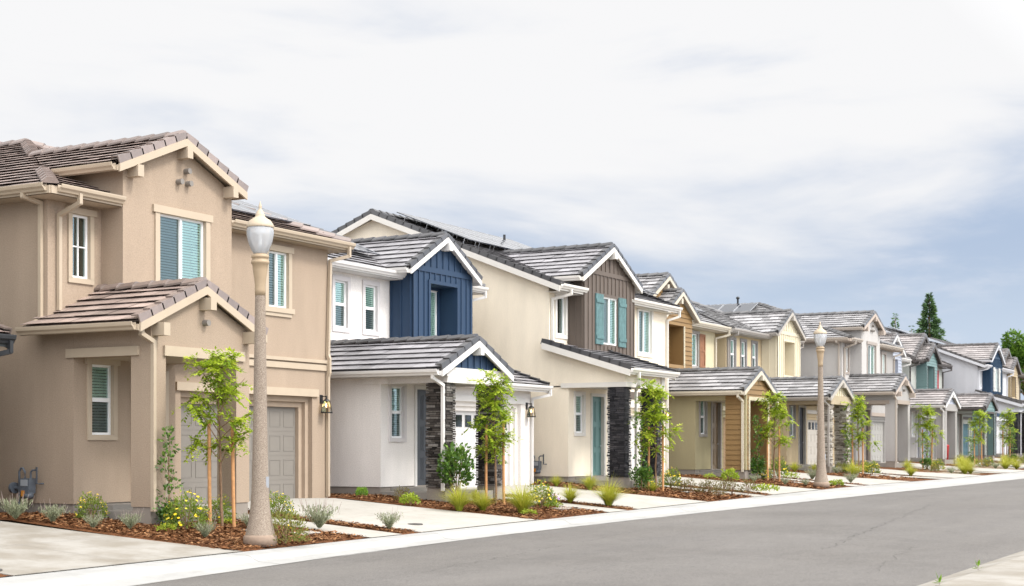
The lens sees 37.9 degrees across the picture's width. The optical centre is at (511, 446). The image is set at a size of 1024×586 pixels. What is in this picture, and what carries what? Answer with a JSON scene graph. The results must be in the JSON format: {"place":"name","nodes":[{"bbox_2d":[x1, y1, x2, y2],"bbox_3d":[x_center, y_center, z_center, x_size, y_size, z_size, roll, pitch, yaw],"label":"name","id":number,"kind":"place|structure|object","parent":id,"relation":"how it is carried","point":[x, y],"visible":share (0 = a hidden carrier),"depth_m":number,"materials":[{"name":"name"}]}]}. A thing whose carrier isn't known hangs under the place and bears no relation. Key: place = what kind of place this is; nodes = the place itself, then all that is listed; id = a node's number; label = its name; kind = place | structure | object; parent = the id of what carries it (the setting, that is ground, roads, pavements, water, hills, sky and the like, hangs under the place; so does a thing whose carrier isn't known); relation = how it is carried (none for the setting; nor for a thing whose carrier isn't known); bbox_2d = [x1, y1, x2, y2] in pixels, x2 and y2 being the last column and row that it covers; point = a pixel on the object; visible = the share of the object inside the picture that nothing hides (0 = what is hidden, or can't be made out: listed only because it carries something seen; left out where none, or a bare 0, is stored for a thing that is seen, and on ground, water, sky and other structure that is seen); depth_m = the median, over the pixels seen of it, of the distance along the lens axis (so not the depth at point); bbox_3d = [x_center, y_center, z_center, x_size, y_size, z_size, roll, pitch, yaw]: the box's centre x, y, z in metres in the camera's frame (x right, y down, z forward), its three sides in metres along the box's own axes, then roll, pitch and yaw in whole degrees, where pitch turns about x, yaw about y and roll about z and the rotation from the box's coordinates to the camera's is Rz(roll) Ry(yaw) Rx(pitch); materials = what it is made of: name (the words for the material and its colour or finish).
{"place":"outdoors","nodes":[
{"label":"outdoors","id":0,"kind":"place"},
{"bbox_2d":[0,521,242,577],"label":"driveway","id":1,"kind":"structure","parent":0,"point":[30,557],"depth_m":24.32,"materials":[{"name":"concrete"}]},
{"bbox_2d":[248,515,398,536],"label":"path","id":2,"kind":"structure","parent":0,"point":[351,530],"depth_m":29.68,"materials":[{"name":"concrete"}]},
{"bbox_2d":[189,498,537,532],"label":"driveway","id":3,"kind":"structure","parent":0,"point":[362,512],"depth_m":33.64,"materials":[{"name":"concrete"}]},
{"bbox_2d":[0,460,1023,577],"bbox_3d":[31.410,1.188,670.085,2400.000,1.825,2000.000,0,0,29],"label":"ground","id":4,"kind":"structure","parent":0,"point":[976,472],"depth_m":31.65,"materials":[{"name":"concrete"}]},
{"bbox_2d":[0,324,16,356],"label":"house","id":5,"kind":"structure","parent":4,"relation":"on","point":[7,339],"depth_m":27.65,"materials":[{"name":"white plastic"}]},
{"bbox_2d":[0,492,34,518],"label":"silver shrub","id":6,"kind":"object","parent":4,"relation":"on","point":[15,512],"visible":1,"depth_m":27.48,"materials":[{"name":"green plant"}]},
{"bbox_2d":[0,130,355,524],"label":"house","id":7,"kind":"structure","parent":4,"relation":"on","point":[127,283],"depth_m":30.41,"materials":[{"name":"paint"}]},
{"bbox_2d":[8,467,43,504],"bbox_3d":[-9.627,0.906,29.545,0.756,0.984,0.268,0,0,29],"label":"gas meter","id":8,"kind":"object","parent":7,"relation":"attached to","point":[26,486],"visible":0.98,"depth_m":29.43,"materials":[{"name":"metal"}]},
{"bbox_2d":[65,206,96,284],"bbox_3d":[-8.933,-4.049,30.343,0.560,1.520,0.820,0,0,29],"label":"window","id":9,"kind":"structure","parent":7,"relation":"in","point":[80,221],"depth_m":30.43,"materials":[{"name":"white plastic"}]},
{"bbox_2d":[84,358,120,439],"bbox_3d":[-8.379,-0.934,29.901,0.560,1.630,0.930,0,0,29],"label":"window","id":10,"kind":"structure","parent":7,"relation":"in","point":[102,374],"depth_m":29.93,"materials":[{"name":"white plastic"}]},
{"bbox_2d":[152,204,212,280],"bbox_3d":[-7.256,-4.124,32.109,0.560,1.870,1.860,0,0,29],"label":"window","id":11,"kind":"structure","parent":7,"relation":"in","point":[168,226],"depth_m":31.99,"materials":[{"name":"white plastic"}]},
{"bbox_2d":[181,403,294,504],"bbox_3d":[-6.362,0.221,34.772,0.058,2.340,4.220,0,0,29],"label":"garage door","id":12,"kind":"structure","parent":7,"relation":"in","point":[280,420],"depth_m":35.15,"materials":[{"name":"paint"}]},
{"bbox_2d":[263,243,294,317],"bbox_3d":[-5.754,-3.924,35.600,0.570,1.680,1.150,0,0,29],"label":"window","id":13,"kind":"structure","parent":7,"relation":"in","point":[278,296],"depth_m":35.66,"materials":[{"name":"white plastic"}]},
{"bbox_2d":[0,513,365,552],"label":"mulch","id":14,"kind":"object","parent":4,"relation":"on","point":[96,530],"visible":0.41,"depth_m":27.18,"materials":[{"name":"brown wood"}]},
{"bbox_2d":[74,490,109,518],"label":"daisy bush","id":15,"kind":"object","parent":14,"relation":"on","point":[85,505],"visible":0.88,"depth_m":28.29,"materials":[{"name":"green plant"}]},
{"bbox_2d":[115,508,143,528],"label":"silver shrub","id":16,"kind":"object","parent":14,"relation":"on","point":[130,521],"visible":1,"depth_m":27.22,"materials":[{"name":"green plant"}]},
{"bbox_2d":[153,424,184,524],"bbox_3d":[-6.485,0.573,28.212,0.584,1.984,0.652,0,0,-1],"label":"column shrub","id":17,"kind":"object","parent":14,"relation":"on","point":[161,511],"visible":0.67,"depth_m":28.19,"materials":[{"name":"green plant"}]},
{"bbox_2d":[207,420,211,525],"bbox_3d":[-5.803,0.582,28.651,0.075,2.150,0.073,-1,0,-17],"label":"tree stake","id":18,"kind":"object","parent":14,"relation":"on","point":[209,470],"visible":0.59,"depth_m":28.62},
{"bbox_2d":[172,346,253,525],"bbox_3d":[-5.566,-0.132,28.734,1.640,3.617,1.739,0,0,7],"label":"sapling tree","id":19,"kind":"object","parent":14,"relation":"on","point":[214,360],"visible":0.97,"depth_m":28.55,"materials":[{"name":"green plant"}]},
{"bbox_2d":[202,494,236,521],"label":"daisy bush","id":20,"kind":"object","parent":14,"relation":"on","point":[225,511],"visible":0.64,"depth_m":29.36,"materials":[{"name":"green plant"}]},
{"bbox_2d":[230,419,235,527],"bbox_3d":[-5.359,0.586,28.701,0.073,2.204,0.115,0,0,-77],"label":"tree stake","id":21,"kind":"object","parent":14,"relation":"on","point":[233,484],"visible":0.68,"depth_m":28.67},
{"bbox_2d":[243,201,276,546],"bbox_3d":[-4.435,-1.280,26.300,0.590,6.069,0.590,0,0,29],"label":"street lamp","id":22,"kind":"object","parent":14,"relation":"on","point":[260,531],"visible":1,"depth_m":26.20,"materials":[{"name":"concrete"}]},
{"bbox_2d":[0,468,922,549],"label":"bark chips","id":23,"kind":"object","parent":14,"relation":"on","point":[688,495],"visible":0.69,"depth_m":30.88,"materials":[{"name":"wood"}]},
{"bbox_2d":[38,502,69,521],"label":"silver shrub","id":24,"kind":"object","parent":23,"relation":"on","point":[54,515],"visible":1,"depth_m":27.48,"materials":[{"name":"green plant"}]},
{"bbox_2d":[164,487,212,529],"bbox_3d":[-6.045,1.145,27.745,0.937,0.855,0.954,0,0,3],"label":"daisy bush","id":25,"kind":"object","parent":23,"relation":"on","point":[194,506],"visible":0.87,"depth_m":27.66,"materials":[{"name":"green plant"}]},
{"bbox_2d":[192,519,218,536],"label":"silver shrub","id":26,"kind":"object","parent":23,"relation":"on","point":[206,531],"visible":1,"depth_m":26.67,"materials":[{"name":"green plant"}]},
{"bbox_2d":[271,508,310,543],"bbox_3d":[-4.034,1.422,26.512,0.876,0.680,0.920,0,0,-17],"label":"olive shrub","id":27,"kind":"object","parent":23,"relation":"on","point":[286,535],"visible":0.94,"depth_m":26.42,"materials":[{"name":"green plant"}]},
{"bbox_2d":[499,481,562,512],"bbox_3d":[0.206,1.134,35.728,2.079,0.969,2.162,0,0,5],"label":"grass tuft","id":28,"kind":"object","parent":23,"relation":"on","point":[520,504],"visible":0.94,"depth_m":35.61,"materials":[{"name":"plant"}]},
{"bbox_2d":[585,471,634,505],"bbox_3d":[2.596,1.116,39.634,2.009,0.954,1.954,0,0,-36],"label":"grass tuft","id":29,"kind":"object","parent":23,"relation":"on","point":[607,496],"visible":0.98,"depth_m":39.51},
{"bbox_2d":[212,505,418,534],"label":"mulch","id":30,"kind":"object","parent":4,"relation":"on","point":[398,532],"visible":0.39,"depth_m":30.35,"materials":[{"name":"brown wood"}]},
{"bbox_2d":[269,491,295,517],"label":"daisy bush","id":31,"kind":"object","parent":30,"relation":"on","point":[275,502],"visible":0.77,"depth_m":31.02,"materials":[{"name":"green plant"}]},
{"bbox_2d":[298,496,341,527],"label":"silver shrub","id":32,"kind":"object","parent":30,"relation":"on","point":[320,520],"visible":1,"depth_m":29.25,"materials":[{"name":"green plant"}]},
{"bbox_2d":[375,508,402,528],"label":"silver shrub","id":33,"kind":"object","parent":30,"relation":"on","point":[390,522],"visible":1,"depth_m":30.12,"materials":[{"name":"green plant"}]},
{"bbox_2d":[306,223,552,502],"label":"house","id":34,"kind":"structure","parent":4,"relation":"on","point":[410,352],"depth_m":39.81,"materials":[{"name":"paint"}]},
{"bbox_2d":[332,275,350,332],"bbox_3d":[-4.984,-3.969,41.816,0.540,1.560,0.860,0,0,29],"label":"window","id":35,"kind":"structure","parent":34,"relation":"in","point":[341,285],"depth_m":41.88,"materials":[{"name":"white plastic"}]},
{"bbox_2d":[362,280,379,335],"bbox_3d":[-4.270,-3.969,43.090,0.540,1.560,0.860,0,0,29],"label":"window","id":36,"kind":"structure","parent":34,"relation":"in","point":[370,289],"depth_m":43.13,"materials":[{"name":"white plastic"}]},
{"bbox_2d":[388,384,406,441],"bbox_3d":[-3.208,-0.889,39.154,0.540,1.560,0.810,0,0,29],"label":"window","id":37,"kind":"structure","parent":34,"relation":"in","point":[397,393],"depth_m":39.22,"materials":[{"name":"glass"}]},
{"bbox_2d":[417,389,427,484],"bbox_3d":[-2.437,-0.229,40.299,0.057,2.600,0.900,0,0,29],"label":"door","id":38,"kind":"structure","parent":34,"relation":"in","point":[421,398],"depth_m":40.24,"materials":[{"name":"paint"}]},
{"bbox_2d":[431,290,436,335],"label":"window","id":39,"kind":"structure","parent":34,"relation":"in","point":[433,293],"depth_m":45.76,"materials":[{"name":"glass"}]},
{"bbox_2d":[453,411,507,487],"bbox_3d":[-1.179,0.141,44.018,0.068,2.340,4.220,0,0,29],"label":"garage door","id":40,"kind":"structure","parent":34,"relation":"in","point":[461,424],"depth_m":43.82,"materials":[{"name":"paint"}]},
{"bbox_2d":[328,494,606,520],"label":"mulch","id":41,"kind":"object","parent":4,"relation":"on","point":[453,508],"visible":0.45,"depth_m":36.34,"materials":[{"name":"brown wood"}]},
{"bbox_2d":[399,491,420,505],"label":"lime shrub","id":42,"kind":"object","parent":41,"relation":"on","point":[411,497],"visible":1,"depth_m":35.94,"materials":[{"name":"green plant"}]},
{"bbox_2d":[436,441,475,497],"bbox_3d":[-1.403,0.650,37.295,0.944,1.581,0.922,0,0,-26],"label":"laurel shrub","id":43,"kind":"object","parent":41,"relation":"on","point":[457,456],"visible":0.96,"depth_m":37.14,"materials":[{"name":"green plant"}]},
{"bbox_2d":[434,480,486,510],"bbox_3d":[-1.249,1.124,35.348,1.835,0.823,1.765,0,0,-6],"label":"grass tuft","id":44,"kind":"object","parent":41,"relation":"on","point":[459,503],"visible":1,"depth_m":35.26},
{"bbox_2d":[470,485,498,510],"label":"grass tuft","id":45,"kind":"object","parent":41,"relation":"on","point":[481,503],"visible":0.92,"depth_m":35.63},
{"bbox_2d":[461,368,522,503],"bbox_3d":[-0.429,-0.233,38.104,1.654,3.645,2.018,0,0,29],"label":"sapling tree","id":46,"kind":"object","parent":41,"relation":"on","point":[499,387],"visible":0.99,"depth_m":37.86,"materials":[{"name":"green plant"}]},
{"bbox_2d":[502,424,504,504],"bbox_3d":[-0.213,0.502,37.964,0.075,2.203,0.073,0,0,18],"label":"tree stake","id":47,"kind":"object","parent":41,"relation":"on","point":[503,473],"visible":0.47,"depth_m":37.94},
{"bbox_2d":[525,478,556,507],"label":"daisy bush","id":48,"kind":"object","parent":41,"relation":"on","point":[548,495],"visible":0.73,"depth_m":37.39,"materials":[{"name":"green plant"}]},
{"bbox_2d":[331,208,682,488],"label":"house","id":49,"kind":"structure","parent":4,"relation":"on","point":[583,329],"depth_m":48.92,"materials":[{"name":"paint"}]},
{"bbox_2d":[555,293,567,338],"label":"window","id":50,"kind":"structure","parent":49,"relation":"in","point":[561,305],"depth_m":48.95,"materials":[{"name":"white plastic"}]},
{"bbox_2d":[573,391,585,435],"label":"window","id":51,"kind":"structure","parent":49,"relation":"in","point":[579,398],"depth_m":48.48,"materials":[{"name":"white plastic"}]},
{"bbox_2d":[593,397,600,475],"bbox_3d":[2.742,-0.328,49.547,0.057,2.640,0.900,0,0,29],"label":"door","id":52,"kind":"structure","parent":49,"relation":"in","point":[596,400],"depth_m":49.64,"materials":[{"name":"paint"}]},
{"bbox_2d":[604,297,616,345],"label":"window","id":53,"kind":"structure","parent":49,"relation":"in","point":[609,306],"depth_m":50.62,"materials":[{"name":"white plastic"}]},
{"bbox_2d":[608,415,641,476],"bbox_3d":[3.996,0.062,53.269,0.058,2.340,4.220,0,0,29],"label":"garage door","id":54,"kind":"structure","parent":49,"relation":"in","point":[632,430],"depth_m":53.85,"materials":[{"name":"paint"}]},
{"bbox_2d":[637,305,653,357],"bbox_3d":[4.598,-4.138,54.118,0.540,1.820,1.390,0,0,29],"label":"window","id":55,"kind":"structure","parent":49,"relation":"in","point":[645,318],"depth_m":54.30,"materials":[{"name":"white plastic"}]},
{"bbox_2d":[0,471,1023,585],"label":"kerb","id":56,"kind":"structure","parent":4,"relation":"on","point":[143,573],"depth_m":28.25,"materials":[{"name":"concrete"}]},
{"bbox_2d":[53,477,1017,585],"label":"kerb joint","id":57,"kind":"object","parent":56,"relation":"on","point":[458,540],"visible":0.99,"depth_m":28.01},
{"bbox_2d":[505,496,632,510],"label":"mulch","id":58,"kind":"object","parent":4,"relation":"on","point":[625,509],"visible":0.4,"depth_m":39.49,"materials":[{"name":"brown wood"}]},
{"bbox_2d":[555,479,586,502],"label":"grass tuft","id":59,"kind":"object","parent":58,"relation":"on","point":[571,495],"visible":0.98,"depth_m":39.82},
{"bbox_2d":[531,483,749,500],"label":"mulch","id":60,"kind":"object","parent":4,"relation":"on","point":[697,498],"visible":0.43,"depth_m":45.45,"materials":[{"name":"brown wood"}]},
{"bbox_2d":[628,415,653,489],"bbox_3d":[4.010,0.228,46.304,0.820,2.434,0.760,0,0,19],"label":"column shrub","id":61,"kind":"object","parent":60,"relation":"on","point":[641,473],"visible":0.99,"depth_m":46.22,"materials":[{"name":"green plant"}]},
{"bbox_2d":[628,378,683,490],"bbox_3d":[4.467,-0.336,46.293,1.460,3.732,1.800,0,0,-39],"label":"sapling tree","id":62,"kind":"object","parent":60,"relation":"on","point":[656,392],"visible":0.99,"depth_m":46.20,"materials":[{"name":"green plant"}]},
{"bbox_2d":[658,466,682,487],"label":"daisy bush","id":63,"kind":"object","parent":60,"relation":"on","point":[674,478],"visible":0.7,"depth_m":48.25,"materials":[{"name":"green plant"}]},
{"bbox_2d":[635,272,778,478],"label":"house","id":64,"kind":"structure","parent":4,"relation":"on","point":[713,409],"depth_m":57.60,"materials":[{"name":"beige paint"}]},
{"bbox_2d":[692,330,699,367],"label":"window","id":65,"kind":"structure","parent":64,"relation":"in","point":[695,334],"depth_m":64.30,"materials":[{"name":"white plastic"}]},
{"bbox_2d":[699,401,707,436],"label":"window","id":66,"kind":"structure","parent":64,"relation":"in","point":[703,406],"depth_m":57.78,"materials":[{"name":"glass"}]},
{"bbox_2d":[712,402,717,468],"bbox_3d":[7.921,-0.418,58.796,0.057,2.660,0.900,0,0,29],"label":"door","id":67,"kind":"structure","parent":64,"relation":"in","point":[714,404],"depth_m":58.87,"materials":[{"name":"paint"}]},
{"bbox_2d":[676,474,852,489],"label":"mulch","id":68,"kind":"object","parent":4,"relation":"on","point":[737,480],"visible":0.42,"depth_m":55.06,"materials":[{"name":"brown wood"}]},
{"bbox_2d":[718,468,739,480],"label":"lime shrub","id":69,"kind":"object","parent":68,"relation":"on","point":[726,473],"visible":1,"depth_m":54.41,"materials":[{"name":"green plant"}]},
{"bbox_2d":[750,415,766,478],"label":"column shrub","id":70,"kind":"object","parent":68,"relation":"on","point":[757,464],"visible":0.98,"depth_m":56.35,"materials":[{"name":"green plant"}]},
{"bbox_2d":[753,390,798,480],"bbox_3d":[9.942,-0.348,56.294,1.666,3.563,1.766,0,0,-37],"label":"sapling tree","id":71,"kind":"object","parent":68,"relation":"on","point":[774,412],"visible":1,"depth_m":56.31,"materials":[{"name":"green plant"}]},
{"bbox_2d":[813,322,829,487],"bbox_3d":[11.270,-1.528,54.508,0.590,6.069,0.590,0,2,29],"label":"street lamp","id":72,"kind":"object","parent":68,"relation":"on","point":[821,479],"visible":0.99,"depth_m":54.41,"materials":[{"name":"concrete"}]},
{"bbox_2d":[691,300,854,472],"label":"house","id":73,"kind":"structure","parent":4,"relation":"on","point":[770,342],"depth_m":68.37,"materials":[{"name":"beige paint"}]},
{"bbox_2d":[729,336,736,366],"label":"window","id":74,"kind":"structure","parent":73,"relation":"in","point":[732,341],"depth_m":68.48,"materials":[{"name":"white plastic"}]},
{"bbox_2d":[740,338,746,366],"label":"window","id":75,"kind":"structure","parent":73,"relation":"in","point":[743,342],"depth_m":69.71,"materials":[{"name":"white plastic"}]},
{"bbox_2d":[751,340,757,366],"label":"window","id":76,"kind":"structure","parent":73,"relation":"in","point":[754,344],"depth_m":70.98,"materials":[{"name":"white plastic"}]},
{"bbox_2d":[789,405,795,437],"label":"window","id":77,"kind":"structure","parent":73,"relation":"in","point":[792,408],"depth_m":67.04,"materials":[{"name":"glass"}]},
{"bbox_2d":[799,407,803,463],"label":"door","id":78,"kind":"structure","parent":73,"relation":"in","point":[801,442],"depth_m":68.15,"materials":[{"name":"paint"}]},
{"bbox_2d":[807,420,817,464],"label":"garage door","id":79,"kind":"structure","parent":73,"relation":"in","point":[812,429],"depth_m":71.80,"materials":[{"name":"paint"}]},
{"bbox_2d":[707,297,915,467],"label":"house","id":80,"kind":"structure","parent":4,"relation":"on","point":[859,357],"depth_m":76.70,"materials":[{"name":"grey paint"}]},
{"bbox_2d":[866,341,876,373],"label":"window","id":81,"kind":"structure","parent":80,"relation":"in","point":[871,346],"depth_m":78.63,"materials":[{"name":"glass"}]},
{"bbox_2d":[872,421,882,461],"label":"garage door","id":82,"kind":"structure","parent":80,"relation":"in","point":[877,427],"depth_m":81.87,"materials":[{"name":"paint"}]},
{"bbox_2d":[771,469,937,481],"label":"mulch","id":83,"kind":"object","parent":4,"relation":"on","point":[887,477],"visible":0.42,"depth_m":64.21,"materials":[{"name":"brown wood"}]},
{"bbox_2d":[841,432,852,473],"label":"column shrub","id":84,"kind":"object","parent":83,"relation":"on","point":[847,450],"visible":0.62,"depth_m":65.40,"materials":[{"name":"green plant"}]},
{"bbox_2d":[841,457,865,475],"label":"grass tuft","id":85,"kind":"object","parent":83,"relation":"on","point":[854,469],"visible":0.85,"depth_m":62.92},
{"bbox_2d":[840,393,881,473],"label":"sapling tree","id":86,"kind":"object","parent":83,"relation":"on","point":[857,416],"visible":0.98,"depth_m":65.77,"materials":[{"name":"green plant"}]},
{"bbox_2d":[880,332,960,463],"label":"house","id":87,"kind":"structure","parent":4,"relation":"on","point":[945,404],"depth_m":85.43,"materials":[{"name":"grey paint"}]},
{"bbox_2d":[854,465,994,475],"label":"mulch","id":88,"kind":"object","parent":4,"relation":"on","point":[921,470],"visible":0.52,"depth_m":73.61,"materials":[{"name":"brown wood"}]},
{"bbox_2d":[919,431,932,469],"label":"column shrub","id":89,"kind":"object","parent":88,"relation":"on","point":[925,460],"visible":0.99,"depth_m":74.29,"materials":[{"name":"green plant"}]},
{"bbox_2d":[912,403,944,466],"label":"sapling tree","id":90,"kind":"object","parent":88,"relation":"on","point":[928,412],"visible":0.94,"depth_m":75.90,"materials":[{"name":"green plant"}]},
{"bbox_2d":[915,292,949,341],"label":"conifer tree","id":91,"kind":"object","parent":4,"relation":"on","point":[929,328],"visible":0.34,"depth_m":189.48,"materials":[{"name":"green plant"}]},
{"bbox_2d":[898,333,997,460],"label":"house","id":92,"kind":"structure","parent":4,"relation":"on","point":[923,370],"depth_m":96.16,"materials":[{"name":"grey paint"}]},
{"bbox_2d":[884,326,1023,456],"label":"house","id":93,"kind":"structure","parent":4,"relation":"on","point":[978,368],"depth_m":104.43,"materials":[{"name":"paint"}]},
{"bbox_2d":[930,337,1023,453],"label":"house","id":94,"kind":"structure","parent":4,"relation":"on","point":[1014,387],"depth_m":116.08,"materials":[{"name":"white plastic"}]},
{"bbox_2d":[1000,328,1023,394],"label":"broadleaf tree","id":95,"kind":"object","parent":4,"relation":"on","point":[1016,348],"visible":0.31,"depth_m":163.96,"materials":[{"name":"green plant"}]},
{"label":"mulch","id":96,"kind":"structure","parent":4,"relation":"on","visible":0},
{"bbox_2d":[964,409,991,462],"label":"sapling tree","id":97,"kind":"object","parent":96,"relation":"on","point":[976,420],"visible":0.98,"depth_m":86.34,"materials":[{"name":"green plant"}]},
{"bbox_2d":[0,0,1023,399],"label":"sky","id":98,"kind":"structure","parent":0,"point":[802,156],"materials":[{"name":"white"}]},
{"bbox_2d":[507,497,623,511],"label":"path","id":99,"kind":"structure","parent":0,"point":[592,507],"depth_m":38.86,"materials":[{"name":"concrete"}]},
{"bbox_2d":[134,479,1023,585],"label":"road","id":100,"kind":"structure","parent":0,"point":[945,531],"depth_m":26.40,"materials":[{"name":"asphalt"}]},
{"bbox_2d":[454,485,709,509],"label":"driveway","id":101,"kind":"structure","parent":0,"point":[635,502],"depth_m":42.70,"materials":[{"name":"concrete"}]},
{"bbox_2d":[632,476,820,495],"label":"driveway","id":102,"kind":"structure","parent":0,"point":[785,489],"depth_m":52.27,"materials":[{"name":"concrete"}]},
{"bbox_2d":[771,470,911,485],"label":"driveway","id":103,"kind":"structure","parent":0,"point":[865,481],"depth_m":60.95,"materials":[{"name":"concrete"}]},
{"bbox_2d":[859,469,983,477],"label":"driveway","id":104,"kind":"structure","parent":0,"point":[927,474],"depth_m":69.58,"materials":[{"name":"concrete"}]},
{"bbox_2d":[880,462,1023,472],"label":"driveway","id":105,"kind":"structure","parent":0,"point":[986,469],"depth_m":78.94,"materials":[{"name":"concrete"}]},
{"bbox_2d":[918,551,1023,585],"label":"pavement","id":106,"kind":"structure","parent":0,"point":[1008,570],"depth_m":20.80,"materials":[{"name":"concrete"}]},
{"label":"mulch","id":107,"kind":"structure","parent":0,"visible":0},
{"bbox_2d":[995,408,1019,455],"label":"sapling tree","id":108,"kind":"object","parent":107,"relation":"on","point":[1007,422],"visible":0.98,"depth_m":93.15,"materials":[{"name":"green plant"}]},
{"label":"mulch","id":109,"kind":"structure","parent":0,"visible":0},
{"bbox_2d":[770,455,790,475],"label":"daisy bush","id":110,"kind":"object","parent":109,"relation":"on","point":[785,470],"visible":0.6,"depth_m":58.94,"materials":[{"name":"green plant"}]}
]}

